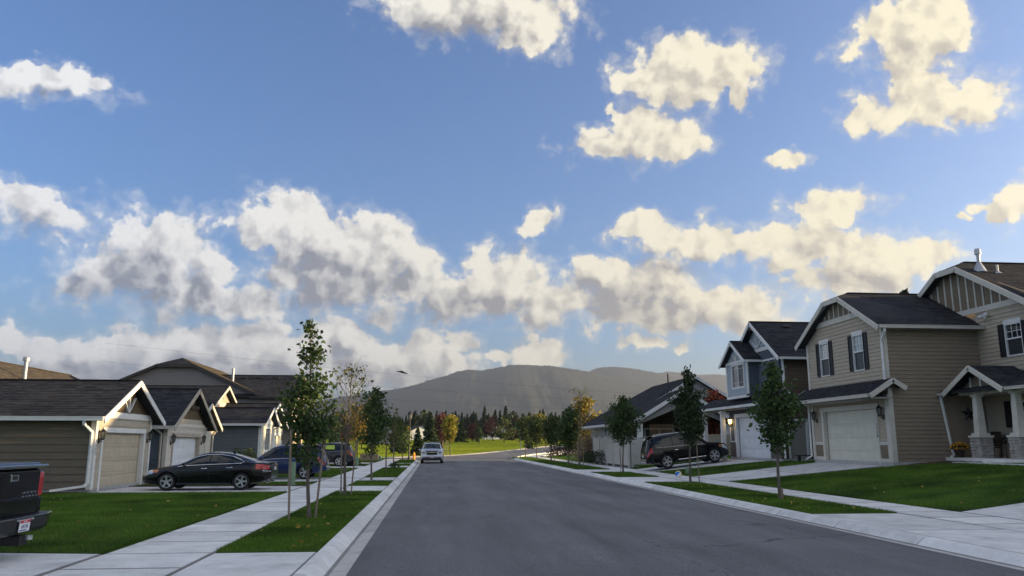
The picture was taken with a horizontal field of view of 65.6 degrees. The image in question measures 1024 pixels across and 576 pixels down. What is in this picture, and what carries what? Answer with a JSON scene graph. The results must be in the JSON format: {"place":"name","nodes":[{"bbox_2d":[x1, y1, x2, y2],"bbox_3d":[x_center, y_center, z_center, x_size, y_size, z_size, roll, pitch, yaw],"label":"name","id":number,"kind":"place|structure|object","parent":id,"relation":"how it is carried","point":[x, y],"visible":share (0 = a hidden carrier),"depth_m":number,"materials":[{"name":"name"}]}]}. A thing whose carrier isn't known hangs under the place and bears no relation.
{"place":"outdoors","nodes":[
{"label":"outdoors","id":0,"kind":"place"},
{"bbox_2d":[0,357,77,378],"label":"house","id":1,"kind":"structure","parent":0,"point":[12,371],"depth_m":55.72,"materials":[{"name":"brown"}]},
{"bbox_2d":[0,553,101,575],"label":"driveway","id":2,"kind":"structure","parent":0,"point":[26,564],"depth_m":11.34,"materials":[{"name":"concrete"}]},
{"bbox_2d":[0,462,51,545],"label":"pickup truck","id":3,"kind":"object","parent":2,"relation":"on","point":[21,485],"visible":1,"depth_m":11.73,"materials":[{"name":"black paint"}]},
{"bbox_2d":[0,492,285,554],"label":"lawn","id":4,"kind":"structure","parent":0,"point":[63,552],"depth_m":15.79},
{"bbox_2d":[45,465,1013,545],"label":"fallen leaves","id":5,"kind":"object","parent":4,"relation":"on","point":[298,526],"visible":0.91,"depth_m":20.94,"materials":[{"name":"plant"}]},
{"bbox_2d":[93,486,304,492],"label":"driveway","id":6,"kind":"structure","parent":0,"point":[205,489],"depth_m":29.09,"materials":[{"name":"concrete"}]},
{"bbox_2d":[142,451,277,490],"bbox_3d":[-11.036,6.702,29.291,4.531,1.380,2.032,1,-11,-5],"label":"parked sedan","id":7,"kind":"object","parent":6,"relation":"on","point":[235,469],"visible":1,"depth_m":28.53,"materials":[{"name":"black paint"}]},
{"bbox_2d":[42,459,398,575],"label":"pavement","id":8,"kind":"structure","parent":0,"point":[170,553],"depth_m":13.92,"materials":[{"name":"concrete"}]},
{"bbox_2d":[170,552,316,575],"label":"driveway apron","id":9,"kind":"object","parent":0,"point":[260,564],"visible":0.84,"depth_m":11.18,"materials":[{"name":"concrete"}]},
{"bbox_2d":[216,491,377,552],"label":"lawn","id":10,"kind":"structure","parent":0,"point":[257,551],"depth_m":13.27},
{"bbox_2d":[287,430,291,519],"bbox_3d":[-4.930,4.200,17.634,0.100,2.051,0.050,1,-11,-5],"label":"tree stake","id":11,"kind":"object","parent":10,"relation":"on","point":[289,481],"visible":0.79,"depth_m":17.62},
{"bbox_2d":[267,319,344,517],"bbox_3d":[-4.709,2.957,18.356,1.658,4.577,1.568,1,-11,-5],"label":"street tree","id":12,"kind":"object","parent":10,"relation":"on","point":[305,423],"visible":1,"depth_m":18.20,"materials":[{"name":"green plant"}]},
{"bbox_2d":[314,435,325,518],"bbox_3d":[-4.332,4.308,17.927,0.190,1.954,0.050,1,-11,-5],"label":"tree stake","id":13,"kind":"object","parent":10,"relation":"on","point":[319,481],"visible":0.79,"depth_m":17.90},
{"bbox_2d":[340,440,342,494],"bbox_3d":[-5.569,5.917,25.936,0.090,1.851,0.050,1,-11,-5],"label":"tree stake","id":14,"kind":"object","parent":10,"relation":"on","point":[341,470],"visible":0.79,"depth_m":25.89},
{"bbox_2d":[329,359,373,494],"bbox_3d":[-5.257,4.477,26.187,1.628,4.579,1.785,-7,-13,32],"label":"street tree","id":15,"kind":"object","parent":10,"relation":"on","point":[348,418],"visible":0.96,"depth_m":26.19,"materials":[{"name":"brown plant"}]},
{"bbox_2d":[350,441,356,494],"bbox_3d":[-5.167,5.915,25.925,0.170,1.853,0.050,1,-11,-5],"label":"tree stake","id":16,"kind":"object","parent":10,"relation":"on","point":[353,467],"visible":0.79,"depth_m":25.92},
{"bbox_2d":[272,478,327,481],"bbox_3d":[-12.179,8.899,36.581,6.939,0.143,4.193,1,-11,-5],"label":"driveway crossover","id":17,"kind":"object","parent":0,"point":[296,479],"visible":0.12,"depth_m":36.96,"materials":[{"name":"concrete"}]},
{"bbox_2d":[254,445,329,478],"bbox_3d":[-10.935,8.258,37.851,4.338,1.595,2.017,1,-11,-5],"label":"parked crossover","id":18,"kind":"object","parent":17,"relation":"on","point":[276,453],"visible":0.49,"depth_m":37.16,"materials":[{"name":"blue paint"}]},
{"bbox_2d":[263,448,282,458],"bbox_3d":[-11.161,7.746,37.196,0.867,0.492,0.164,1,-11,-5],"label":"side window","id":19,"kind":"structure","parent":18,"relation":"in","point":[276,453],"depth_m":37.18,"materials":[{"name":"black glass"}]},
{"bbox_2d":[280,469,354,477],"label":"lawn","id":20,"kind":"structure","parent":0,"point":[318,477],"depth_m":39.00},
{"bbox_2d":[243,447,257,457],"bbox_3d":[-16.182,10.447,48.590,1.155,1.416,1.221,-7,-13,30],"label":"shrub","id":21,"kind":"object","parent":20,"relation":"on","point":[247,452],"visible":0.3,"depth_m":48.62,"materials":[{"name":"green plant"}]},
{"bbox_2d":[330,466,363,468],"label":"grey driveway","id":22,"kind":"structure","parent":0,"point":[346,466],"depth_m":57.15,"materials":[{"name":"concrete"}]},
{"bbox_2d":[317,442,353,465],"bbox_3d":[-13.800,12.111,57.904,4.645,1.691,2.218,1,-11,-5],"label":"parked suv","id":23,"kind":"object","parent":22,"relation":"on","point":[334,456],"visible":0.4,"depth_m":57.19,"materials":[{"name":"grey paint"}]},
{"bbox_2d":[339,486,386,491],"bbox_3d":[-5.534,7.556,29.664,1.587,0.140,3.794,1,-11,-5],"label":"driveway apron","id":24,"kind":"object","parent":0,"point":[369,488],"visible":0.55,"depth_m":29.72,"materials":[{"name":"concrete"}]},
{"bbox_2d":[360,454,378,460],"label":"utility box","id":25,"kind":"object","parent":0,"point":[374,457],"visible":0.69,"depth_m":75.47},
{"bbox_2d":[359,477,396,480],"bbox_3d":[-6.292,9.063,37.407,1.587,0.140,3.744,1,-11,-5],"label":"driveway apron","id":26,"kind":"object","parent":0,"point":[381,478],"visible":0.43,"depth_m":38.03,"materials":[{"name":"concrete"}]},
{"bbox_2d":[349,386,400,479],"bbox_3d":[-6.467,6.702,36.948,2.108,4.323,1.946,9,-14,-39],"label":"street tree","id":27,"kind":"object","parent":26,"relation":"on","point":[371,408],"visible":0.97,"depth_m":36.86,"materials":[{"name":"green plant"}]},
{"bbox_2d":[379,415,406,470],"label":"street tree","id":28,"kind":"object","parent":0,"point":[387,441],"visible":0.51,"depth_m":47.13,"materials":[{"name":"green plant"}]},
{"bbox_2d":[386,408,409,466],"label":"street tree","id":29,"kind":"object","parent":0,"point":[404,426],"visible":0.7,"depth_m":55.34,"materials":[{"name":"green plant"}]},
{"bbox_2d":[395,428,414,459],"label":"street tree","id":30,"kind":"object","parent":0,"point":[405,439],"visible":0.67,"depth_m":75.59,"materials":[{"name":"green plant"}]},
{"bbox_2d":[387,446,562,460],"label":"cross street","id":31,"kind":"structure","parent":0,"point":[506,455],"depth_m":112.01,"materials":[{"name":"asphalt"}]},
{"bbox_2d":[440,414,458,455],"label":"street tree","id":32,"kind":"object","parent":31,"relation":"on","point":[448,426],"visible":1,"depth_m":108.10,"materials":[{"name":"yellow plant"}]},
{"bbox_2d":[304,365,649,437],"bbox_3d":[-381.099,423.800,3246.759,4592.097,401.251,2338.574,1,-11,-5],"label":"mountain front","id":33,"kind":"structure","parent":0,"point":[543,378],"depth_m":3702.44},
{"bbox_2d":[0,0,1023,401],"label":"sky","id":34,"kind":"structure","parent":0,"point":[442,187],"materials":[{"name":"blue"}]},
{"bbox_2d":[512,457,604,469],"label":"lawn","id":35,"kind":"structure","parent":0,"point":[579,469],"depth_m":50.82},
{"bbox_2d":[514,416,532,456],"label":"street tree","id":36,"kind":"object","parent":35,"relation":"on","point":[521,424],"visible":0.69,"depth_m":91.78,"materials":[{"name":"green plant"}]},
{"bbox_2d":[524,413,546,459],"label":"street tree","id":37,"kind":"object","parent":35,"relation":"on","point":[533,426],"visible":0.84,"depth_m":79.58,"materials":[{"name":"green plant"}]},
{"bbox_2d":[538,413,563,461],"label":"street tree","id":38,"kind":"object","parent":35,"relation":"on","point":[549,435],"visible":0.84,"depth_m":69.56,"materials":[{"name":"green plant"}]},
{"bbox_2d":[552,406,585,464],"bbox_3d":[4.441,11.352,61.319,2.725,4.499,2.537,1,-11,-5],"label":"street tree","id":39,"kind":"object","parent":35,"relation":"on","point":[565,432],"visible":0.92,"depth_m":61.14,"materials":[{"name":"green plant"}]},
{"bbox_2d":[569,386,591,465],"bbox_3d":[4.912,9.827,56.575,1.686,5.682,1.291,-3,-11,15],"label":"street tree","id":40,"kind":"object","parent":35,"relation":"on","point":[579,422],"visible":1,"depth_m":56.71,"materials":[{"name":"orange plant"}]},
{"bbox_2d":[351,440,814,465],"bbox_3d":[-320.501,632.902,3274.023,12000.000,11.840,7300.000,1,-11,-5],"label":"ground","id":41,"kind":"structure","parent":0,"point":[728,456],"depth_m":107.56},
{"bbox_2d":[0,379,165,492],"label":"garage house","id":42,"kind":"structure","parent":41,"relation":"on","point":[86,435],"depth_m":28.18,"materials":[{"name":"beige"}]},
{"bbox_2d":[99,433,138,486],"bbox_3d":[-14.920,6.509,30.023,0.094,2.030,4.040,1,-11,-5],"label":"garage door","id":43,"kind":"structure","parent":42,"relation":"in","point":[120,450],"depth_m":30.15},
{"bbox_2d":[147,388,222,470],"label":"garage house","id":44,"kind":"structure","parent":41,"relation":"on","point":[192,425],"depth_m":38.35,"materials":[{"name":"beige"}]},
{"bbox_2d":[172,437,195,464],"bbox_3d":[-16.008,8.201,38.460,0.094,1.930,4.100,1,-11,-5],"label":"garage door","id":45,"kind":"structure","parent":44,"relation":"in","point":[183,447],"depth_m":38.67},
{"bbox_2d":[145,385,288,457],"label":"garage house","id":46,"kind":"structure","parent":41,"relation":"on","point":[257,428],"depth_m":54.07,"materials":[{"name":"grey"}]},
{"bbox_2d":[264,426,270,451],"bbox_3d":[-16.934,10.462,54.975,0.095,1.740,1.870,1,-11,-5],"label":"window","id":47,"kind":"structure","parent":46,"relation":"in","point":[267,429],"depth_m":55.10,"materials":[{"name":"grey"}]},
{"bbox_2d":[129,485,304,486],"bbox_3d":[-11.633,7.823,31.266,6.800,0.145,0.260,1,-11,-5],"label":"planting bed","id":48,"kind":"object","parent":41,"relation":"on","point":[213,485],"visible":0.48,"depth_m":31.18,"materials":[{"name":"soil"}]},
{"bbox_2d":[287,462,295,484],"bbox_3d":[-8.771,7.406,31.679,0.325,0.920,0.317,1,-11,-5],"label":"utility pedestal","id":49,"kind":"object","parent":48,"relation":"on","point":[293,469],"visible":0.77,"depth_m":31.59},
{"bbox_2d":[121,358,315,444],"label":"two storey house","id":50,"kind":"structure","parent":41,"relation":"on","point":[245,388],"depth_m":65.64,"materials":[{"name":"grey"}]},
{"bbox_2d":[328,421,342,442],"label":"broadleaf tree","id":51,"kind":"object","parent":41,"relation":"on","point":[333,430],"visible":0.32,"depth_m":135.26,"materials":[{"name":"green plant"}]},
{"bbox_2d":[339,419,354,442],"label":"broadleaf tree","id":52,"kind":"object","parent":41,"relation":"on","point":[344,438],"visible":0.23,"depth_m":159.58,"materials":[{"name":"plant"}]},
{"bbox_2d":[344,404,367,456],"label":"street tree","id":53,"kind":"object","parent":41,"relation":"on","point":[362,424],"visible":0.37,"depth_m":90.10,"materials":[{"name":"green plant"}]},
{"bbox_2d":[293,459,420,575],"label":"kerb","id":54,"kind":"structure","parent":41,"relation":"on","point":[338,554],"depth_m":14.99,"materials":[{"name":"concrete"}]},
{"bbox_2d":[389,416,408,453],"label":"conifer tree","id":55,"kind":"object","parent":41,"relation":"on","point":[395,448],"visible":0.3,"depth_m":121.08,"materials":[{"name":"green plant"}]},
{"bbox_2d":[407,410,412,459],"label":"street lamp","id":56,"kind":"object","parent":41,"relation":"on","point":[409,414],"visible":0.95,"depth_m":80.89,"materials":[{"name":"black metal"}]},
{"bbox_2d":[407,425,424,439],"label":"house","id":57,"kind":"structure","parent":41,"relation":"on","point":[413,429],"depth_m":231.89,"materials":[{"name":"white"}]},
{"bbox_2d":[410,427,423,455],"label":"conifer tree","id":58,"kind":"object","parent":41,"relation":"on","point":[418,444],"visible":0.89,"depth_m":105.07,"materials":[{"name":"green plant"}]},
{"bbox_2d":[422,412,440,446],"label":"conifer tree","id":59,"kind":"object","parent":41,"relation":"on","point":[429,433],"visible":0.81,"depth_m":146.39,"materials":[{"name":"green plant"}]},
{"bbox_2d":[302,438,572,456],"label":"field grass","id":60,"kind":"structure","parent":41,"relation":"on","point":[457,448],"depth_m":162.83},
{"bbox_2d":[434,412,455,445],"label":"broadleaf tree","id":61,"kind":"object","parent":41,"relation":"on","point":[440,421],"visible":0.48,"depth_m":154.23,"materials":[{"name":"red plant"}]},
{"bbox_2d":[311,409,586,432],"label":"woodland undergrowth","id":62,"kind":"object","parent":41,"relation":"on","point":[510,416],"visible":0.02,"depth_m":285.22,"materials":[{"name":"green plant"}]},
{"bbox_2d":[358,445,552,457],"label":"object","id":63,"kind":"structure","parent":41,"relation":"on","point":[468,454],"depth_m":120.22,"materials":[{"name":"concrete"}]},
{"bbox_2d":[453,419,469,442],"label":"conifer tree","id":64,"kind":"object","parent":41,"relation":"on","point":[461,434],"visible":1,"depth_m":200.94,"materials":[{"name":"green plant"}]},
{"bbox_2d":[466,422,477,440],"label":"broadleaf tree","id":65,"kind":"object","parent":41,"relation":"on","point":[471,431],"visible":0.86,"depth_m":211.51,"materials":[{"name":"red plant"}]},
{"bbox_2d":[473,428,483,442],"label":"broadleaf tree","id":66,"kind":"object","parent":41,"relation":"on","point":[478,437],"visible":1,"depth_m":181.71,"materials":[{"name":"green plant"}]},
{"bbox_2d":[482,415,499,440],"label":"broadleaf tree","id":67,"kind":"object","parent":41,"relation":"on","point":[488,428],"visible":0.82,"depth_m":211.59,"materials":[{"name":"red plant"}]},
{"bbox_2d":[493,416,516,442],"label":"broadleaf tree","id":68,"kind":"object","parent":41,"relation":"on","point":[501,434],"visible":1,"depth_m":192.43,"materials":[{"name":"green plant"}]},
{"bbox_2d":[0,456,1023,552],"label":"grass","id":69,"kind":"structure","parent":41,"relation":"on","point":[328,509],"depth_m":22.61,"materials":[{"name":"plant"}]},
{"bbox_2d":[600,393,645,471],"bbox_3d":[6.306,8.261,45.351,2.748,4.464,2.381,1,-11,-5],"label":"street tree","id":70,"kind":"object","parent":69,"relation":"on","point":[623,427],"visible":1,"depth_m":45.07,"materials":[{"name":"green plant"}]},
{"bbox_2d":[593,437,630,467],"bbox_3d":[7.290,12.187,59.315,0.160,2.230,12.210,1,-11,-5],"label":"vinyl fence","id":71,"kind":"object","parent":41,"relation":"on","point":[610,449],"visible":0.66,"depth_m":58.62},
{"bbox_2d":[594,463,638,467],"bbox_3d":[8.471,13.245,59.378,2.500,0.236,12.550,1,-11,-5],"label":"planting bed","id":72,"kind":"object","parent":41,"relation":"on","point":[617,465],"visible":0.25,"depth_m":58.98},
{"bbox_2d":[580,450,595,461],"bbox_3d":[6.435,13.693,64.804,2.255,0.984,2.071,1,-11,-5],"label":"shrub","id":73,"kind":"object","parent":72,"relation":"on","point":[588,457],"visible":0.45,"depth_m":64.57,"materials":[{"name":"green plant"}]},
{"bbox_2d":[585,449,605,462],"bbox_3d":[7.048,13.032,61.604,3.091,1.059,2.808,1,-11,-5],"label":"shrub","id":74,"kind":"object","parent":72,"relation":"on","point":[598,454],"visible":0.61,"depth_m":61.27,"materials":[{"name":"green plant"}]},
{"bbox_2d":[579,374,729,460],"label":"single storey house","id":75,"kind":"structure","parent":41,"relation":"on","point":[657,408],"depth_m":61.86,"materials":[{"name":"grey"}]},
{"bbox_2d":[644,428,674,436],"bbox_3d":[11.384,11.987,61.215,2.400,2.350,0.095,1,-11,-5],"label":"window","id":76,"kind":"structure","parent":75,"relation":"in","point":[646,430],"depth_m":61.38,"materials":[{"name":"grey"}]},
{"bbox_2d":[631,437,703,467],"bbox_3d":[10.584,11.058,53.639,5.210,2.140,0.160,1,-11,-5],"label":"vinyl fence","id":77,"kind":"object","parent":41,"relation":"on","point":[636,446],"visible":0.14,"depth_m":53.40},
{"bbox_2d":[697,389,725,433],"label":"broadleaf tree","id":78,"kind":"object","parent":41,"relation":"on","point":[711,430],"visible":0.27,"depth_m":60.72,"materials":[{"name":"red plant"}]},
{"bbox_2d":[695,433,730,454],"bbox_3d":[14.949,11.259,56.586,4.160,1.910,0.160,1,-11,-5],"label":"board fence","id":79,"kind":"object","parent":41,"relation":"on","point":[714,437],"visible":0.16,"depth_m":56.63,"materials":[{"name":"beige"}]},
{"bbox_2d":[511,450,1023,570],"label":"kerb","id":80,"kind":"structure","parent":41,"relation":"on","point":[1009,559],"depth_m":16.68,"materials":[{"name":"concrete"}]},
{"bbox_2d":[700,321,885,461],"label":"two storey house","id":81,"kind":"structure","parent":41,"relation":"on","point":[752,351],"depth_m":46.33,"materials":[{"name":"wood"}]},
{"bbox_2d":[731,363,744,389],"bbox_3d":[13.585,5.299,47.736,0.095,1.470,2.000,1,-11,-5],"label":"window","id":82,"kind":"structure","parent":81,"relation":"in","point":[737,370],"depth_m":47.79,"materials":[{"name":"grey"}]},
{"bbox_2d":[739,416,768,457],"bbox_3d":[14.220,8.745,46.411,0.094,2.440,4.700,1,-11,-5],"label":"garage door","id":83,"kind":"structure","parent":81,"relation":"in","point":[750,446],"depth_m":46.92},
{"bbox_2d":[790,421,807,458],"bbox_3d":[15.377,8.198,42.788,0.950,2.050,0.030,1,-11,-5],"label":"side door","id":84,"kind":"structure","parent":81,"relation":"in","point":[798,446],"depth_m":42.75,"materials":[{"name":"grey"}]},
{"bbox_2d":[794,248,1023,466],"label":"two storey house","id":85,"kind":"structure","parent":41,"relation":"on","point":[937,354],"depth_m":33.82,"materials":[{"name":"beige"}]},
{"bbox_2d":[818,339,830,376],"bbox_3d":[15.284,3.418,38.750,0.130,1.790,0.940,1,-11,-5],"label":"window","id":86,"kind":"structure","parent":85,"relation":"in","point":[823,344],"depth_m":38.88,"materials":[{"name":"grey"}]},
{"bbox_2d":[827,409,878,461],"bbox_3d":[15.611,6.814,36.305,0.094,2.410,4.650,1,-11,-5],"label":"garage door","id":87,"kind":"structure","parent":85,"relation":"in","point":[852,435],"depth_m":36.28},
{"bbox_2d":[851,330,865,371],"bbox_3d":[15.584,2.821,35.682,0.130,1.790,0.940,1,-11,-5],"label":"window","id":88,"kind":"structure","parent":85,"relation":"in","point":[857,345],"depth_m":35.78,"materials":[{"name":"grey"}]},
{"bbox_2d":[949,442,969,457],"bbox_3d":[18.352,6.625,32.597,0.747,0.645,0.743,1,-11,-5],"label":"flower pot","id":89,"kind":"object","parent":85,"relation":"on","point":[959,445],"visible":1,"depth_m":32.44,"materials":[{"name":"brown"}]},
{"bbox_2d":[961,407,972,419],"bbox_3d":[19.214,5.264,33.413,0.685,0.651,0.100,1,-11,-5],"label":"barn star","id":90,"kind":"object","parent":85,"relation":"attached to","point":[968,413],"visible":0.94,"depth_m":33.40,"materials":[{"name":"black metal"}]},
{"bbox_2d":[990,431,1002,457],"bbox_3d":[19.528,6.385,32.422,0.600,1.050,0.570,1,-11,-5],"label":"porch chair","id":91,"kind":"object","parent":85,"relation":"on","point":[997,438],"visible":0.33,"depth_m":32.31,"materials":[{"name":"brown"}]},
{"bbox_2d":[1003,317,1023,356],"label":"window","id":92,"kind":"structure","parent":85,"relation":"in","point":[1012,327],"depth_m":32.12,"materials":[{"name":"white glass"}]},
{"bbox_2d":[581,469,618,471],"bbox_3d":[5.428,11.213,48.473,2.236,0.145,4.643,1,-11,-5],"label":"driveway apron","id":93,"kind":"object","parent":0,"point":[608,470],"visible":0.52,"depth_m":48.97,"materials":[{"name":"concrete"}]},
{"bbox_2d":[618,477,687,481],"bbox_3d":[6.550,8.987,37.016,2.236,0.141,5.391,1,-11,-5],"label":"driveway apron","id":94,"kind":"object","parent":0,"point":[651,479],"visible":0.52,"depth_m":37.02,"materials":[{"name":"concrete"}]},
{"bbox_2d":[589,367,726,393],"bbox_3d":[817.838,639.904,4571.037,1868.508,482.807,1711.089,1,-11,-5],"label":"mountain","id":95,"kind":"structure","parent":0,"point":[650,379],"depth_m":5033.47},
{"bbox_2d":[346,460,1023,575],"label":"road","id":96,"kind":"structure","parent":0,"point":[481,518],"depth_m":15.05,"materials":[{"name":"asphalt"}]},
{"bbox_2d":[419,442,444,462],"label":"parked suv","id":97,"kind":"object","parent":96,"relation":"on","point":[431,451],"visible":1,"depth_m":69.40,"materials":[{"name":"white paint"}]},
{"bbox_2d":[659,371,726,388],"bbox_3d":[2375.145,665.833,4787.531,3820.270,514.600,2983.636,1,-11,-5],"label":"mountain back","id":98,"kind":"structure","parent":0,"point":[717,380],"depth_m":5747.79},
{"bbox_2d":[637,459,763,471],"bbox_3d":[11.138,10.710,47.674,5.571,0.826,7.887,1,-11,-5],"label":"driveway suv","id":99,"kind":"object","parent":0,"point":[701,464],"visible":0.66,"depth_m":47.84,"materials":[{"name":"concrete"}]},
{"bbox_2d":[640,432,728,468],"bbox_3d":[10.452,9.819,48.652,5.125,2.054,2.366,-6,-11,-5],"label":"parked suv","id":100,"kind":"object","parent":99,"relation":"on","point":[667,450],"visible":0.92,"depth_m":47.72,"materials":[{"name":"black paint"}]},
{"bbox_2d":[660,461,816,476],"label":"lawn","id":101,"kind":"structure","parent":0,"point":[710,471],"depth_m":41.29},
{"bbox_2d":[645,482,894,513],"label":"lawn","id":102,"kind":"structure","parent":0,"point":[799,509],"depth_m":20.57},
{"bbox_2d":[665,364,709,482],"bbox_3d":[7.531,5.702,33.557,1.784,4.984,1.847,-10,-15,41],"label":"street tree","id":103,"kind":"object","parent":102,"relation":"on","point":[687,403],"visible":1,"depth_m":33.44,"materials":[{"name":"green plant"}]},
{"bbox_2d":[745,361,809,498],"bbox_3d":[8.122,4.330,24.433,1.839,4.196,1.930,1,-11,-5],"label":"street tree","id":104,"kind":"object","parent":102,"relation":"on","point":[771,408],"visible":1,"depth_m":24.31,"materials":[{"name":"green plant"}]},
{"bbox_2d":[533,457,1023,531],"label":"pavement","id":105,"kind":"structure","parent":0,"point":[987,521],"depth_m":21.63,"materials":[{"name":"concrete"}]},
{"bbox_2d":[695,463,882,481],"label":"driveway","id":106,"kind":"structure","parent":0,"point":[809,468],"depth_m":36.53,"materials":[{"name":"concrete"}]},
{"bbox_2d":[729,464,1023,511],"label":"lawn","id":107,"kind":"structure","parent":0,"point":[948,494],"depth_m":24.63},
{"bbox_2d":[814,513,1023,553],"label":"driveway apron","id":108,"kind":"object","parent":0,"point":[1001,539],"visible":0.81,"depth_m":15.70,"materials":[{"name":"concrete"}]},
{"bbox_2d":[963,503,1023,520],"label":"driveway","id":109,"kind":"structure","parent":0,"point":[1014,511],"depth_m":19.04,"materials":[{"name":"concrete"}]},
{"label":"lawn","id":110,"kind":"structure","parent":0,"visible":0},
{"bbox_2d":[544,444,582,455],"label":"shrub","id":111,"kind":"object","parent":110,"relation":"on","point":[557,448],"visible":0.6,"depth_m":94.54,"materials":[{"name":"green plant"}]},
{"bbox_2d":[572,432,592,458],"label":"shrub","id":112,"kind":"object","parent":110,"relation":"on","point":[582,441],"visible":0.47,"depth_m":71.97,"materials":[{"name":"green plant"}]},
{"bbox_2d":[570,395,600,445],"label":"broadleaf tree","id":113,"kind":"object","parent":110,"relation":"on","point":[584,409],"visible":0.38,"depth_m":96.01,"materials":[{"name":"plant"}]},
{"bbox_2d":[578,436,598,460],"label":"shrub","id":114,"kind":"object","parent":110,"relation":"on","point":[590,447],"visible":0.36,"depth_m":68.17,"materials":[{"name":"green plant"}]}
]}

